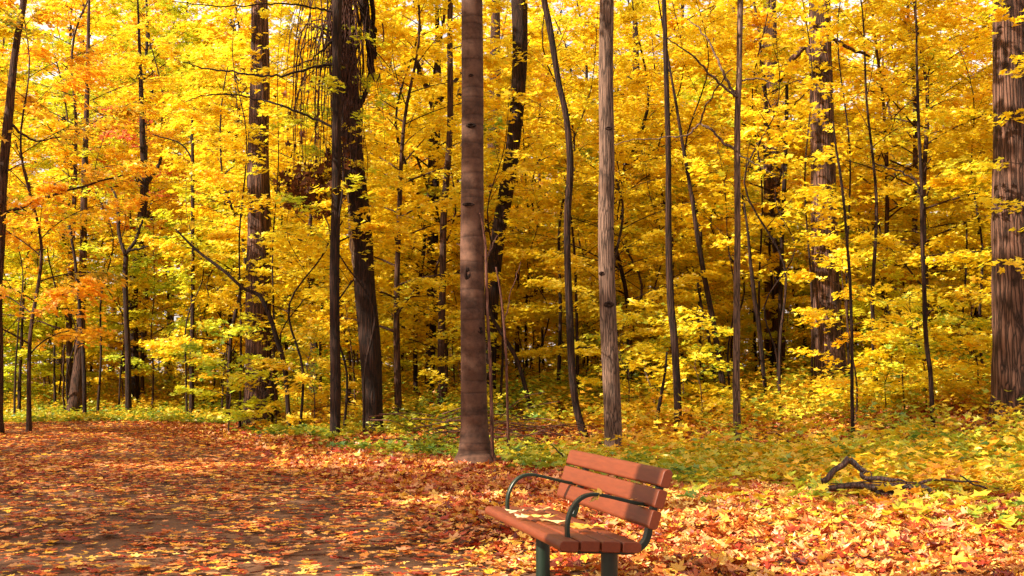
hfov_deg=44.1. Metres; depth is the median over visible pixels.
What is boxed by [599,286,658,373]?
maple seedling
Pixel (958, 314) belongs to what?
maple seedling
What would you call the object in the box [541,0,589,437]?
curved tree
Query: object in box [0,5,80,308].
forest maple
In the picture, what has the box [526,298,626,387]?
maple seedling
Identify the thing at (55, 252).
understorey maple
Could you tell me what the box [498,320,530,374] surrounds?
maple seedling
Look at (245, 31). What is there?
narrow maple
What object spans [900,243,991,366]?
maple seedling
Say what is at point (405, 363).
maple seedling
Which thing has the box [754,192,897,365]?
maple seedling
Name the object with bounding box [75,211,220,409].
understorey maple
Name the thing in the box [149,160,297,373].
understorey maple
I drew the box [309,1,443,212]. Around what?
forest maple
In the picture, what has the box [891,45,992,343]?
understorey maple
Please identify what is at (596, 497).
maple leaf
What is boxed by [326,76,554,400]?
understorey maple
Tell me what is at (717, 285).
maple seedling
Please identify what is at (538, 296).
maple seedling
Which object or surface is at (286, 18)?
forest maple
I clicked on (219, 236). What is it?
understorey maple
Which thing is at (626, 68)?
understorey maple
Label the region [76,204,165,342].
forest maple
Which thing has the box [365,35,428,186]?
forest maple
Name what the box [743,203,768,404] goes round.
leaning tree
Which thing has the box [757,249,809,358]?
maple seedling
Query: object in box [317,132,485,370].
understorey maple
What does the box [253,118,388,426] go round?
tree
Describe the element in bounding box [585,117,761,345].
understorey maple
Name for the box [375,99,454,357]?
forest maple
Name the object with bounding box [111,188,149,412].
forked tree
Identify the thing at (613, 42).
forest maple
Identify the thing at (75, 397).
slim tree
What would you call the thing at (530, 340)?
understorey maple
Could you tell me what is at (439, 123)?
understorey maple
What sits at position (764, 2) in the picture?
tree
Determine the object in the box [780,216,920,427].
maple sapling
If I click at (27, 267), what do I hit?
forest maple
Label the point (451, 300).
maple seedling
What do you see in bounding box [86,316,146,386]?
maple seedling
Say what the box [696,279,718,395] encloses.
leaning tree
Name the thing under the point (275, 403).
maple sapling
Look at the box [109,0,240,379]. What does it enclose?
forest maple
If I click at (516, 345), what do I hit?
understorey maple
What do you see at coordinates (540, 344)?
maple seedling
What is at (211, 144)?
understorey maple
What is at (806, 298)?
maple seedling
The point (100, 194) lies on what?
tree
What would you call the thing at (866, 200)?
understorey maple
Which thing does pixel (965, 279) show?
slim tree
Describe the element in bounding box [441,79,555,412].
tree
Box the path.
[0,426,589,575]
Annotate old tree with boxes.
[484,0,500,372]
[632,8,648,369]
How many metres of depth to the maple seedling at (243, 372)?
38.05 m
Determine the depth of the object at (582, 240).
41.09 m
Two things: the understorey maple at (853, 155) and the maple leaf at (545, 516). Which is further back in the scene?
the understorey maple at (853, 155)
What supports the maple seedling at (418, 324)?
on the ground
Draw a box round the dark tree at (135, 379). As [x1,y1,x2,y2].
[128,0,161,402]
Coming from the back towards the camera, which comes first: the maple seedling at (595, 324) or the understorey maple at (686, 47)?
the maple seedling at (595, 324)
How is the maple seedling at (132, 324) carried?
on the ground
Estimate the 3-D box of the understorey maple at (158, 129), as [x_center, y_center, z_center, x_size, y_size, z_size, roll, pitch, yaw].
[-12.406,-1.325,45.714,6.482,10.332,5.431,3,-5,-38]
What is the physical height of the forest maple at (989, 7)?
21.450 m
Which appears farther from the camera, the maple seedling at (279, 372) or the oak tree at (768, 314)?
the maple seedling at (279, 372)
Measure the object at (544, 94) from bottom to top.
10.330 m
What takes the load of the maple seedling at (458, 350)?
on the ground
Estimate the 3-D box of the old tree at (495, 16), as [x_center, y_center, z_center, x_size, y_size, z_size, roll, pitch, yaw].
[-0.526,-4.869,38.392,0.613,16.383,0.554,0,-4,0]
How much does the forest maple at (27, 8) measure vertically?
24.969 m
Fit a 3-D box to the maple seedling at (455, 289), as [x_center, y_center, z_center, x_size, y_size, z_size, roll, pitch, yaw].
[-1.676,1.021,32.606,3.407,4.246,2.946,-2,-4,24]
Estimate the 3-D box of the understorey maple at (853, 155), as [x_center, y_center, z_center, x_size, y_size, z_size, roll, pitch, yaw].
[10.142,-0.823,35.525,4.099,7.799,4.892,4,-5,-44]
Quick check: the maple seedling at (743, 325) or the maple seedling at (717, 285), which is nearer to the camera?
the maple seedling at (717, 285)
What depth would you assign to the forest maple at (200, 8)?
76.42 m
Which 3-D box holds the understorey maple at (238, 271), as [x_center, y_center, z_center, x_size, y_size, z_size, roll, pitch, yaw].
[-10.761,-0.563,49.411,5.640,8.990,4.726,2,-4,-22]
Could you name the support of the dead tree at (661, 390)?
on the ground
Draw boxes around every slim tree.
[6,0,90,415]
[68,225,86,413]
[153,117,194,413]
[172,0,385,439]
[309,214,317,390]
[437,0,452,404]
[662,0,682,437]
[741,84,808,382]
[959,224,967,376]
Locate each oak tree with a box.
[195,0,310,427]
[763,0,785,373]
[777,0,869,396]
[985,0,1023,424]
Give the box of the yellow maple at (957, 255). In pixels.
[901,0,992,298]
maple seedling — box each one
[3,275,67,399]
[3,291,65,379]
[3,301,43,372]
[3,303,41,380]
[3,327,60,396]
[4,264,76,386]
[4,317,57,369]
[8,233,119,399]
[48,314,118,394]
[58,303,117,375]
[59,291,123,372]
[73,249,170,398]
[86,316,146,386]
[107,345,156,378]
[120,275,184,368]
[146,335,207,388]
[147,293,189,373]
[150,283,234,397]
[162,332,217,368]
[173,351,224,401]
[186,284,288,404]
[196,343,244,384]
[202,306,239,371]
[233,366,283,392]
[277,313,310,381]
[277,324,329,408]
[297,252,405,416]
[299,198,409,364]
[312,281,401,383]
[316,275,386,368]
[323,309,393,382]
[343,241,447,381]
[378,310,423,368]
[381,284,458,377]
[385,252,460,367]
[390,251,510,386]
[401,259,460,371]
[414,319,502,413]
[419,239,522,355]
[421,225,506,370]
[448,346,500,368]
[457,225,566,395]
[458,341,514,385]
[497,244,598,379]
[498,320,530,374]
[500,273,550,368]
[514,326,556,365]
[518,198,646,393]
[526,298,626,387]
[553,304,632,373]
[564,297,695,421]
[574,275,633,360]
[579,264,652,370]
[582,248,651,366]
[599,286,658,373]
[618,218,732,388]
[618,241,714,393]
[620,300,723,401]
[620,306,732,415]
[634,233,733,375]
[646,259,742,378]
[647,313,747,422]
[656,304,742,380]
[675,275,756,361]
[689,307,768,383]
[701,284,757,362]
[722,327,770,372]
[743,272,810,367]
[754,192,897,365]
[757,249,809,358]
[785,270,875,365]
[785,322,803,366]
[785,335,810,365]
[789,222,895,372]
[830,281,973,409]
[835,253,921,374]
[843,320,880,368]
[853,171,991,364]
[857,284,981,408]
[858,312,943,375]
[888,250,978,347]
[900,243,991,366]
[903,275,991,399]
[934,308,991,373]
[952,293,991,373]
[973,235,991,361]
[976,328,991,393]
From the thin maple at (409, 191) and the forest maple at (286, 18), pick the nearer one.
the thin maple at (409, 191)
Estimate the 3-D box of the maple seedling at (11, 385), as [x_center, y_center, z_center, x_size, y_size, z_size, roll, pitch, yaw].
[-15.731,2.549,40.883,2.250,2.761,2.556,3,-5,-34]
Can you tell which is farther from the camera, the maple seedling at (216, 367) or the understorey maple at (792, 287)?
the maple seedling at (216, 367)
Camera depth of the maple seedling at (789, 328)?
39.59 m
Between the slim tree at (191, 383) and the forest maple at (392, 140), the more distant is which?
the forest maple at (392, 140)
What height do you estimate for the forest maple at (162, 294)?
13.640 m
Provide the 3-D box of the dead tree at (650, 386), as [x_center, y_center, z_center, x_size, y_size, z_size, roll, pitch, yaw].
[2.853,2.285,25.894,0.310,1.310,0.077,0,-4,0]
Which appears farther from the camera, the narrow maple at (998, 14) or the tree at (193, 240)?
the tree at (193, 240)
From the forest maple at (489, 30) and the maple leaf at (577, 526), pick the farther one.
the forest maple at (489, 30)
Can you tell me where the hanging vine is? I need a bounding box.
[266,0,395,223]
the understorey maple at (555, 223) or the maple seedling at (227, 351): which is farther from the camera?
the maple seedling at (227, 351)
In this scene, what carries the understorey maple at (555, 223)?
on the ground
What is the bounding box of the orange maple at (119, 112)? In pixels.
[0,0,166,431]
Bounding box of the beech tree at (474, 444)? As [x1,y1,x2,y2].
[453,0,497,464]
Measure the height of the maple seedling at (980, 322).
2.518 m
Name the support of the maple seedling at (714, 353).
on the ground
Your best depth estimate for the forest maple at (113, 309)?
79.40 m
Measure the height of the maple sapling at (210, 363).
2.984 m
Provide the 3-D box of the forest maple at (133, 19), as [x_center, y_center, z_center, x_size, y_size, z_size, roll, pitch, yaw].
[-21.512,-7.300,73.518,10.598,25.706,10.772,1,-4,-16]
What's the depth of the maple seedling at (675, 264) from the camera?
30.73 m
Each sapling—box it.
[170,311,285,430]
[219,319,316,423]
[251,317,361,425]
[456,213,497,461]
[495,262,520,448]
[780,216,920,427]
[832,122,854,439]
[832,320,931,419]
[871,1,934,426]
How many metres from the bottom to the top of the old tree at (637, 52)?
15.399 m
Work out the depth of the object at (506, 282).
39.00 m
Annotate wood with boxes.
[4,0,989,376]
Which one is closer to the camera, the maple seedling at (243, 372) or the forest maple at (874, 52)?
the maple seedling at (243, 372)
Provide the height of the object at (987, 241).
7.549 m
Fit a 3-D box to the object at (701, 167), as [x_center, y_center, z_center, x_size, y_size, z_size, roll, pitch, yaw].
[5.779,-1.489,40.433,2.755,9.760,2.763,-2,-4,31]
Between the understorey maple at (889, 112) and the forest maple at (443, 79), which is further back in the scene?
the forest maple at (443, 79)
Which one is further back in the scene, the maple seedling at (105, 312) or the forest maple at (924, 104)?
the forest maple at (924, 104)
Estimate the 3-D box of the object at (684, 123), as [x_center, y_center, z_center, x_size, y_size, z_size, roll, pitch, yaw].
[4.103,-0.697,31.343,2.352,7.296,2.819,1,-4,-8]
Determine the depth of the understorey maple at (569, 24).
42.63 m
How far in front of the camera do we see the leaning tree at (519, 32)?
30.20 m
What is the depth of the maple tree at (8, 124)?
28.87 m
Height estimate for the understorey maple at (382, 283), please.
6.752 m
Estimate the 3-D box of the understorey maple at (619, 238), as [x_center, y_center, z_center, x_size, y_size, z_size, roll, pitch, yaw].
[2.211,-1.123,27.696,5.126,8.171,4.295,1,-4,-14]
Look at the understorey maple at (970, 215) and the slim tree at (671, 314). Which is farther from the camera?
the understorey maple at (970, 215)
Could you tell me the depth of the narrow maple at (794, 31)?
26.86 m
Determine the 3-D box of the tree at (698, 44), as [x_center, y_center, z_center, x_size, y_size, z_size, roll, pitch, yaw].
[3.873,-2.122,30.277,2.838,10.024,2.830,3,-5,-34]
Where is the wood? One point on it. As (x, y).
(444, 114)
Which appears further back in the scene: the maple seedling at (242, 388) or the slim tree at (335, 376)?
the maple seedling at (242, 388)
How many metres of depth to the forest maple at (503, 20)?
61.30 m
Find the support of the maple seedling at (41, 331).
on the ground
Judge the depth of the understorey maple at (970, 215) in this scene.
41.13 m
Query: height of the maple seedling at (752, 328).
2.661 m
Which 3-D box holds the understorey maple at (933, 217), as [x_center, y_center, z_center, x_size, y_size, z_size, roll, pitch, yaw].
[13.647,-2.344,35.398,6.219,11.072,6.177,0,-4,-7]
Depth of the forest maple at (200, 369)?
72.62 m
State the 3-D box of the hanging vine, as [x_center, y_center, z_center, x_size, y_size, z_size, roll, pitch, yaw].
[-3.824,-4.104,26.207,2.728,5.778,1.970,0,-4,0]
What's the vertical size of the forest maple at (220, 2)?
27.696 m
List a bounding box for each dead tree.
[644,368,655,415]
[655,352,667,432]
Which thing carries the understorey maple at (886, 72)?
on the ground
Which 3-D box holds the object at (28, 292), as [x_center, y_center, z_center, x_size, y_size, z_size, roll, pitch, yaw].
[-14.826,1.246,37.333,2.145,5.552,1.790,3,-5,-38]
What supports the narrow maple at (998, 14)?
on the ground
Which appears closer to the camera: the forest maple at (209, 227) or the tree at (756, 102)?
the tree at (756, 102)
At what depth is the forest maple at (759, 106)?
68.01 m
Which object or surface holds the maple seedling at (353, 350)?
on the ground
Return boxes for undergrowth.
[3,343,1023,535]
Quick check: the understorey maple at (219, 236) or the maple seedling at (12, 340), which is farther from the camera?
the maple seedling at (12, 340)
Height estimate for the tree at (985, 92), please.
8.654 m
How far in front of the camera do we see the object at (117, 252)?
37.77 m
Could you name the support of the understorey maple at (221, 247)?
on the ground
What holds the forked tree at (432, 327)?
on the ground
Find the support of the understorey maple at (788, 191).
on the ground
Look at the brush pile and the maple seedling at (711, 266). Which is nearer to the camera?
the brush pile
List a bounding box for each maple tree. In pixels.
[0,0,138,432]
[598,0,622,454]
[616,0,778,441]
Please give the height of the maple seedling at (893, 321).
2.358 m
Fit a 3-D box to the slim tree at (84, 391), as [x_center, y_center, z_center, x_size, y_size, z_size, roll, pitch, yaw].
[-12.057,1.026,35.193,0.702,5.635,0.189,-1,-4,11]
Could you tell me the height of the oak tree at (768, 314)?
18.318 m
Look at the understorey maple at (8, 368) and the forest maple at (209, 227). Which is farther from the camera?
the forest maple at (209, 227)
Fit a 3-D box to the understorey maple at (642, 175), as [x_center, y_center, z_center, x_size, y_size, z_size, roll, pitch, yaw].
[4.296,-1.079,32.886,5.656,8.117,5.232,3,-5,-36]
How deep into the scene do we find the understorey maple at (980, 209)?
32.51 m
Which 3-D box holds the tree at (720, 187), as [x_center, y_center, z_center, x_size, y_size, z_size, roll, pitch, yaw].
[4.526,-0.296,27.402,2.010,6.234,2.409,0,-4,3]
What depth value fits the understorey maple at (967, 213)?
39.29 m
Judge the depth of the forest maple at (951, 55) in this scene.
66.19 m
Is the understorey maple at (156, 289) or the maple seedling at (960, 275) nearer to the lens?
the maple seedling at (960, 275)
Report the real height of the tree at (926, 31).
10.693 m
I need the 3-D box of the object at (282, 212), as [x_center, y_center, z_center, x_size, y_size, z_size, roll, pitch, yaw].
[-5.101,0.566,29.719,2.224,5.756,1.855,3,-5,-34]
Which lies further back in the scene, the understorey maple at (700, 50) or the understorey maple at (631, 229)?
the understorey maple at (700, 50)
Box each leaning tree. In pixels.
[175,229,290,427]
[485,0,527,400]
[489,309,532,412]
[658,0,729,409]
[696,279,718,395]
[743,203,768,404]
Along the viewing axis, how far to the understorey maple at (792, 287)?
36.93 m
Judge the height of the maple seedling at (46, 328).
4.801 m
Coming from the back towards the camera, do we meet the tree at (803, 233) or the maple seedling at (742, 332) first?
the maple seedling at (742, 332)
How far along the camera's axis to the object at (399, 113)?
42.63 m
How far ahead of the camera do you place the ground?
22.30 m
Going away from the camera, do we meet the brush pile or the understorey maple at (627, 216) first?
the brush pile
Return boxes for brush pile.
[368,392,600,444]
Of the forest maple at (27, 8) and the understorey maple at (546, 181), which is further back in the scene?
the forest maple at (27, 8)
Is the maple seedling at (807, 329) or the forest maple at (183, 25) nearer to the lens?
the maple seedling at (807, 329)
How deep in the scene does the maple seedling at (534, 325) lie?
31.97 m
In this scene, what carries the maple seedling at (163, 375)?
on the ground
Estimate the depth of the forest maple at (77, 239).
73.52 m
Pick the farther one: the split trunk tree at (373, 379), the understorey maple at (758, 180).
the understorey maple at (758, 180)
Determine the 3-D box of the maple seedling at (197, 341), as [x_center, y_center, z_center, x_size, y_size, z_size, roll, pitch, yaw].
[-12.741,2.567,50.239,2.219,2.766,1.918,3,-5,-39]
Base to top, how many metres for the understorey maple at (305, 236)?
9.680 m
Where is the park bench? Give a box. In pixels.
[485,450,672,575]
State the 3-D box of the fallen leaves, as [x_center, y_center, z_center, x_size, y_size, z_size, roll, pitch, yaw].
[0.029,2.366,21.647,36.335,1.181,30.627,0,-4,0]
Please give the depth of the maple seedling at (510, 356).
33.29 m
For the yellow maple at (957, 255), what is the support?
on the ground
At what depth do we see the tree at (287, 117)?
25.18 m
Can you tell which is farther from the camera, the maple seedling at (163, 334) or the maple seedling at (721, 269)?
the maple seedling at (163, 334)
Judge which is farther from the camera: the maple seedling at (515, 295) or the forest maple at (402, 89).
the forest maple at (402, 89)
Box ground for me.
[4,373,1021,575]
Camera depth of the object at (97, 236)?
44.33 m
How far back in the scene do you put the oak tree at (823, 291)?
28.05 m
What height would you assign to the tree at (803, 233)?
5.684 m
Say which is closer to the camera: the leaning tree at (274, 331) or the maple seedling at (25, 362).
the leaning tree at (274, 331)
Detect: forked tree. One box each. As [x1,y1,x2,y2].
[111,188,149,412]
[412,5,461,398]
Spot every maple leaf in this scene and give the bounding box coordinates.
[505,509,523,512]
[514,513,529,517]
[522,513,557,517]
[540,519,564,522]
[570,522,592,528]
[589,523,606,527]
[590,488,601,501]
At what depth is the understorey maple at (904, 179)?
44.62 m
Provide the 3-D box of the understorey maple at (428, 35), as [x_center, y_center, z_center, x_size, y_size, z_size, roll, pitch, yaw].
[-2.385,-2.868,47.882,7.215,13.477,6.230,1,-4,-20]
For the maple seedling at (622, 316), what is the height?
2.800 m
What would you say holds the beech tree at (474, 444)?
on the ground
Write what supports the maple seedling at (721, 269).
on the ground
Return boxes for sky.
[0,0,991,373]
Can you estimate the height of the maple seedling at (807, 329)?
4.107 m
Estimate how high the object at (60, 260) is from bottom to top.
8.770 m
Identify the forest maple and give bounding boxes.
[0,0,62,215]
[0,0,160,383]
[0,0,181,379]
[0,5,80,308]
[0,6,41,203]
[4,173,56,371]
[4,202,51,378]
[29,202,120,323]
[37,0,225,232]
[52,0,219,373]
[56,0,202,276]
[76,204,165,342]
[77,41,163,373]
[97,189,181,339]
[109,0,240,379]
[117,0,274,377]
[127,0,307,368]
[148,0,325,316]
[156,37,245,370]
[178,150,276,321]
[192,1,400,368]
[278,3,415,371]
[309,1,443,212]
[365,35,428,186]
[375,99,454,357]
[396,37,461,178]
[445,9,562,340]
[454,16,553,192]
[500,0,575,178]
[501,0,629,364]
[527,0,649,248]
[536,0,689,302]
[550,0,661,222]
[570,0,782,277]
[639,0,803,238]
[647,0,851,276]
[659,0,808,354]
[719,86,810,352]
[727,16,839,255]
[747,139,849,338]
[755,57,849,357]
[834,2,962,214]
[868,35,973,213]
[890,0,992,266]
[920,6,992,231]
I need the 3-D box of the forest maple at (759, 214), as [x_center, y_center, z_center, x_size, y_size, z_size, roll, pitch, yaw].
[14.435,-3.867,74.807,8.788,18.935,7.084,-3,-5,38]
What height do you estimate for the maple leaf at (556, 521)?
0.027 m
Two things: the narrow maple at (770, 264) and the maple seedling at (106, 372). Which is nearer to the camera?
the narrow maple at (770, 264)
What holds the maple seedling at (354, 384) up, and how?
on the ground
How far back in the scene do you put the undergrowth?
21.71 m
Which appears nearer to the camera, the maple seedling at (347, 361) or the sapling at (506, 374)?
the sapling at (506, 374)
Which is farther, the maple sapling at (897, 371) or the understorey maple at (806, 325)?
the understorey maple at (806, 325)
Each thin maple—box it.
[137,2,322,413]
[287,0,551,399]
[487,0,744,379]
[742,0,991,365]
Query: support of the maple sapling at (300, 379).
on the ground
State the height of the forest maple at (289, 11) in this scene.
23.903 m
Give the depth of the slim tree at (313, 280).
36.00 m
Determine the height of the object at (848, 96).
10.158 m
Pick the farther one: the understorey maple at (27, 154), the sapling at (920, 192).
the understorey maple at (27, 154)
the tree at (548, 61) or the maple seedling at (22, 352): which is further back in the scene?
the maple seedling at (22, 352)
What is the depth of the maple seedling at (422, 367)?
36.34 m
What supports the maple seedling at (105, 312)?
on the ground
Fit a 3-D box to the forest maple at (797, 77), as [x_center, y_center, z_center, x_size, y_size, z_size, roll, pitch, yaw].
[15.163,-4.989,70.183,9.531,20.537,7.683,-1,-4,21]
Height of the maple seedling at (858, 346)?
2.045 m
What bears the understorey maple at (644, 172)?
on the ground
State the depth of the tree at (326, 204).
26.13 m
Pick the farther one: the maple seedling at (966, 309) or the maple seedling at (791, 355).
the maple seedling at (791, 355)
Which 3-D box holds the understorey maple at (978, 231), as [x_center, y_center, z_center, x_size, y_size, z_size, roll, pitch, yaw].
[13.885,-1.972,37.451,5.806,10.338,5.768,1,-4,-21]
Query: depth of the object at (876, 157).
33.72 m
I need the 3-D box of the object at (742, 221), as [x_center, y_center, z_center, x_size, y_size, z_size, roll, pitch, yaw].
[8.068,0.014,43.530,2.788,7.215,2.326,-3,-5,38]
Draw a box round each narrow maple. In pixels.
[172,0,311,427]
[207,0,328,422]
[685,0,838,388]
[744,0,863,397]
[785,2,919,375]
[939,0,1023,278]
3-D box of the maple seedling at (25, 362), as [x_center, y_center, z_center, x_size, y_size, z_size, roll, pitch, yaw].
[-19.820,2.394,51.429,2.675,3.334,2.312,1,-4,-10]
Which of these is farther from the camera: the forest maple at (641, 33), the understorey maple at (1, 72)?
the forest maple at (641, 33)
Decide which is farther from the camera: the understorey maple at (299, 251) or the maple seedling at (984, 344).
the understorey maple at (299, 251)
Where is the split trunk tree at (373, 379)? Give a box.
[341,0,382,432]
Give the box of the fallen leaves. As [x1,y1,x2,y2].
[0,386,1023,575]
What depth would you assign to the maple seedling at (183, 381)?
39.53 m
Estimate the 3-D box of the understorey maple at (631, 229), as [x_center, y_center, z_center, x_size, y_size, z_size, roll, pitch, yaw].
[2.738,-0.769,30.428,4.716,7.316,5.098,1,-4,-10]
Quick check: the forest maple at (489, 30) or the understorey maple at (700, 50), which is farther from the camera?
the forest maple at (489, 30)
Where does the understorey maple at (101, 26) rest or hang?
on the ground
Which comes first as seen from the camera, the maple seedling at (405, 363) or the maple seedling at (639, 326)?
the maple seedling at (405, 363)
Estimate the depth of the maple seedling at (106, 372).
42.85 m
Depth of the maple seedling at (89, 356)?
47.17 m
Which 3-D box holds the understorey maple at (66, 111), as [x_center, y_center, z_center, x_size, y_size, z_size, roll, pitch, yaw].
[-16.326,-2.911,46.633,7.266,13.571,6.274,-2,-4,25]
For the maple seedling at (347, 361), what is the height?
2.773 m
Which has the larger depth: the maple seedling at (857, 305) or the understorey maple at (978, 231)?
the understorey maple at (978, 231)
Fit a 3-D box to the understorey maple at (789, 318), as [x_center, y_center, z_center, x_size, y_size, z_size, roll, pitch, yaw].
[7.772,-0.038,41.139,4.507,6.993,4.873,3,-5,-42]
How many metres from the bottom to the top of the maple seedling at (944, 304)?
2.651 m
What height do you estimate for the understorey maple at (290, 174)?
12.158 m
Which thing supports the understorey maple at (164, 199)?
on the ground
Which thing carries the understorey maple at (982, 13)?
on the ground
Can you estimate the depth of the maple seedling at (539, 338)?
40.62 m
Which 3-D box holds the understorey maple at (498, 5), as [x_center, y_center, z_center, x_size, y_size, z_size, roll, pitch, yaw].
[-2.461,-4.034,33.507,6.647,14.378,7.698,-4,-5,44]
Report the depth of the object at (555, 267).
37.17 m
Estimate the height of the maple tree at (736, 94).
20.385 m
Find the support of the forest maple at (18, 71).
on the ground
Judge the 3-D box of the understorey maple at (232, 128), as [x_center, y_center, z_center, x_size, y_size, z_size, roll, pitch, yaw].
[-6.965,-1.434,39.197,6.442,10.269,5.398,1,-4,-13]
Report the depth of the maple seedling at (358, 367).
34.43 m
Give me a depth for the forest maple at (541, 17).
66.78 m
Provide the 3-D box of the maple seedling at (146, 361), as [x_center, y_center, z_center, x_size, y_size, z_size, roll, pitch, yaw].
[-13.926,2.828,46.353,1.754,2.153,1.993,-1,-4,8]
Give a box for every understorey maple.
[0,0,206,394]
[0,23,157,356]
[0,53,27,287]
[0,74,52,327]
[0,89,56,332]
[3,175,118,388]
[3,245,65,377]
[9,203,120,382]
[51,91,226,393]
[74,12,231,390]
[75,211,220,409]
[87,108,244,389]
[138,66,318,370]
[140,55,317,397]
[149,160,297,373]
[169,186,301,367]
[183,77,377,353]
[202,0,439,331]
[208,30,406,401]
[244,150,383,366]
[250,149,452,405]
[269,89,376,329]
[273,104,402,336]
[291,0,562,391]
[296,0,510,370]
[296,0,513,412]
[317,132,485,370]
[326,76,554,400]
[329,65,507,338]
[382,175,459,353]
[385,28,502,353]
[388,40,574,328]
[438,19,598,383]
[442,106,576,362]
[447,15,638,362]
[498,0,651,365]
[499,51,731,363]
[499,198,582,367]
[502,124,657,375]
[511,143,596,344]
[526,109,733,379]
[541,0,751,387]
[548,116,660,356]
[576,97,800,390]
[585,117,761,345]
[615,118,697,288]
[628,0,792,303]
[646,58,844,354]
[650,0,918,386]
[673,123,763,341]
[685,181,809,360]
[705,0,841,340]
[710,97,883,373]
[720,175,810,351]
[760,149,871,352]
[785,0,992,346]
[786,125,966,348]
[788,0,992,391]
[789,99,910,347]
[789,187,913,346]
[793,0,990,346]
[854,85,980,328]
[878,48,992,359]
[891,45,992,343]
[899,159,991,347]
[901,48,992,327]
[901,189,991,339]
[928,95,992,316]
[946,122,992,327]
[948,9,992,262]
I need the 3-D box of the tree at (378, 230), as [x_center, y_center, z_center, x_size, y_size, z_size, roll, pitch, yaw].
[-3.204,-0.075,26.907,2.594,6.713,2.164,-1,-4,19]
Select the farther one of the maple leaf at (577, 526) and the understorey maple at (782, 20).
the understorey maple at (782, 20)
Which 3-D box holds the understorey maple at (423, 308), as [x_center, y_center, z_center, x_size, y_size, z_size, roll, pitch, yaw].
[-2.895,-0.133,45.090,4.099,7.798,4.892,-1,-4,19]
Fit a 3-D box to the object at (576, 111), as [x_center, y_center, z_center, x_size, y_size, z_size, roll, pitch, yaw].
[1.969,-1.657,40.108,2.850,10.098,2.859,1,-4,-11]
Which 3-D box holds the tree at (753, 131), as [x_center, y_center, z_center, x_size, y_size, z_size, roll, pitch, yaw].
[4.960,-1.188,24.387,3.078,7.966,2.568,2,-4,-28]
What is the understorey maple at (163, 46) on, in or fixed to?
on the ground
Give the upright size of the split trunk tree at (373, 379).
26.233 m
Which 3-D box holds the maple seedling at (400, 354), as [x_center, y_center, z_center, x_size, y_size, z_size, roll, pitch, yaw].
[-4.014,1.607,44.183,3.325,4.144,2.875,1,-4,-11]
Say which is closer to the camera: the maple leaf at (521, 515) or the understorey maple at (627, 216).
the maple leaf at (521, 515)

